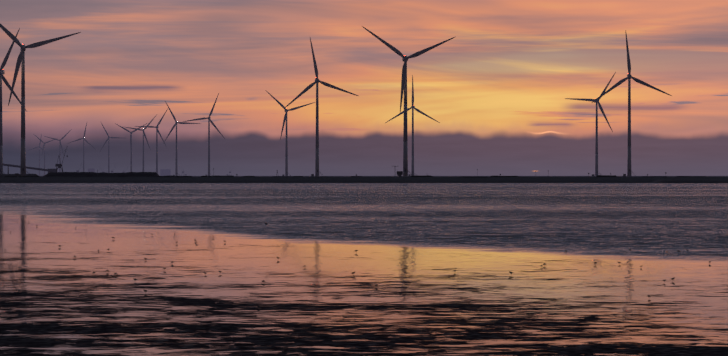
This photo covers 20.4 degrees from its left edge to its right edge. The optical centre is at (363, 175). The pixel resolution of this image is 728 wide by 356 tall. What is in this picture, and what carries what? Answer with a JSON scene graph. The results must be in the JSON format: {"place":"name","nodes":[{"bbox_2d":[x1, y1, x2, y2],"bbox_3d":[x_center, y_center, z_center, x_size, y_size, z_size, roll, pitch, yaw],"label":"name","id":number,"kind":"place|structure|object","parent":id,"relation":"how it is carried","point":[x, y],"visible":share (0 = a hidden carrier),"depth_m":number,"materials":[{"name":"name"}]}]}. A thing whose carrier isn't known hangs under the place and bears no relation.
{"place":"outdoors","nodes":[
{"label":"outdoors","id":0,"kind":"place"},
{"bbox_2d":[0,206,727,355],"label":"tidal flat","id":1,"kind":"structure","parent":0,"point":[481,300],"depth_m":104.19,"materials":[{"name":"black sand"}]},
{"bbox_2d":[0,183,727,208],"bbox_3d":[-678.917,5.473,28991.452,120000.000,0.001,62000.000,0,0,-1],"label":"sea water","id":2,"kind":"structure","parent":0,"point":[711,195],"depth_m":588.36,"materials":[{"name":"black liquid"}]},
{"bbox_2d":[0,176,727,182],"bbox_3d":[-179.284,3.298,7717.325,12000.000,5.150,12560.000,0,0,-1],"label":"distant shoreline","id":3,"kind":"structure","parent":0,"point":[460,179],"depth_m":1508.29,"materials":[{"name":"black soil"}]},
{"bbox_2d":[0,28,25,173],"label":"wind turbine","id":4,"kind":"object","parent":3,"relation":"on","point":[2,71],"visible":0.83,"depth_m":1932.39,"materials":[{"name":"white paint"}]},
{"bbox_2d":[0,174,37,175],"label":"ore stockpile","id":5,"kind":"object","parent":3,"relation":"on","point":[19,174],"visible":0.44,"depth_m":1627.78,"materials":[{"name":"black"}]},
{"bbox_2d":[3,163,55,173],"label":"conveyor gallery","id":6,"kind":"object","parent":3,"relation":"on","point":[41,169],"visible":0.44,"depth_m":2787.43,"materials":[{"name":"grey paint"}]},
{"bbox_2d":[28,134,47,175],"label":"wind turbine","id":7,"kind":"object","parent":3,"relation":"on","point":[39,154],"visible":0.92,"depth_m":6879.82,"materials":[{"name":"white paint"}]},
{"bbox_2d":[0,24,80,175],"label":"wind turbine","id":8,"kind":"object","parent":3,"relation":"on","point":[21,62],"visible":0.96,"depth_m":1568.38,"materials":[{"name":"white paint"}]},
{"bbox_2d":[35,135,52,175],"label":"wind turbine","id":9,"kind":"object","parent":3,"relation":"on","point":[44,151],"visible":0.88,"depth_m":6191.94,"materials":[{"name":"white paint"}]},
{"bbox_2d":[44,130,70,171],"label":"wind turbine","id":10,"kind":"object","parent":3,"relation":"on","point":[59,149],"visible":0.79,"depth_m":5704.18,"materials":[{"name":"white paint"}]},
{"bbox_2d":[48,147,67,172],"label":"crane","id":11,"kind":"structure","parent":3,"relation":"on","point":[59,165],"depth_m":2290.38,"materials":[{"name":"grey paint"}]},
{"bbox_2d":[67,123,94,171],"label":"wind turbine","id":12,"kind":"object","parent":3,"relation":"on","point":[83,138],"visible":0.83,"depth_m":5351.36,"materials":[{"name":"white paint"}]},
{"bbox_2d":[42,172,158,176],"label":"ore stockpile","id":13,"kind":"object","parent":3,"relation":"on","point":[91,174],"visible":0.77,"depth_m":1525.21,"materials":[{"name":"black"}]},
{"bbox_2d":[100,121,119,172],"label":"wind turbine","id":14,"kind":"object","parent":3,"relation":"on","point":[108,148],"visible":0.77,"depth_m":5225.78,"materials":[{"name":"white paint"}]},
{"bbox_2d":[115,123,146,171],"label":"wind turbine","id":15,"kind":"object","parent":3,"relation":"on","point":[131,133],"visible":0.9,"depth_m":4664.82,"materials":[{"name":"white paint"}]},
{"bbox_2d":[126,116,155,171],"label":"wind turbine","id":16,"kind":"object","parent":3,"relation":"on","point":[143,140],"visible":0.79,"depth_m":4426.12,"materials":[{"name":"white paint"}]},
{"bbox_2d":[134,110,166,173],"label":"wind turbine","id":17,"kind":"object","parent":3,"relation":"on","point":[157,127],"visible":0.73,"depth_m":4132.87,"materials":[{"name":"white paint"}]},
{"bbox_2d":[160,169,170,175],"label":"port building","id":18,"kind":"structure","parent":3,"relation":"on","point":[165,172],"depth_m":13962.08,"materials":[{"name":"grey concrete"}]},
{"bbox_2d":[163,101,200,175],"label":"wind turbine","id":19,"kind":"object","parent":3,"relation":"on","point":[176,167],"visible":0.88,"depth_m":3773.71,"materials":[{"name":"white paint"}]},
{"bbox_2d":[183,93,224,175],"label":"wind turbine","id":20,"kind":"object","parent":3,"relation":"on","point":[210,120],"visible":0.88,"depth_m":3473.08,"materials":[{"name":"white paint"}]},
{"bbox_2d":[268,92,314,175],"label":"wind turbine","id":21,"kind":"object","parent":3,"relation":"on","point":[286,145],"visible":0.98,"depth_m":3081.53,"materials":[{"name":"white paint"}]},
{"bbox_2d":[284,38,357,176],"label":"wind turbine","id":22,"kind":"object","parent":3,"relation":"on","point":[316,82],"visible":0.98,"depth_m":2109.18,"materials":[{"name":"white paint"}]},
{"bbox_2d":[362,26,454,176],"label":"wind turbine","id":23,"kind":"object","parent":3,"relation":"on","point":[404,89],"visible":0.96,"depth_m":1711.69,"materials":[{"name":"white paint"}]},
{"bbox_2d":[386,75,439,175],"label":"wind turbine","id":24,"kind":"object","parent":3,"relation":"on","point":[412,107],"visible":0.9,"depth_m":2920.22,"materials":[{"name":"white paint"}]},
{"bbox_2d":[565,72,615,175],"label":"wind turbine","id":25,"kind":"object","parent":3,"relation":"on","point":[596,139],"visible":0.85,"depth_m":2675.11,"materials":[{"name":"white paint"}]},
{"bbox_2d":[596,175,616,176],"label":"dike scrub clump","id":26,"kind":"object","parent":3,"relation":"on","point":[606,176],"visible":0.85,"depth_m":1530.44,"materials":[{"name":"black plant"}]},
{"bbox_2d":[592,30,671,176],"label":"wind turbine","id":27,"kind":"object","parent":3,"relation":"on","point":[629,76],"visible":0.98,"depth_m":2018.51,"materials":[{"name":"white paint"}]},
{"bbox_2d":[0,0,727,175],"label":"sky","id":28,"kind":"structure","parent":0,"point":[497,90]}
]}

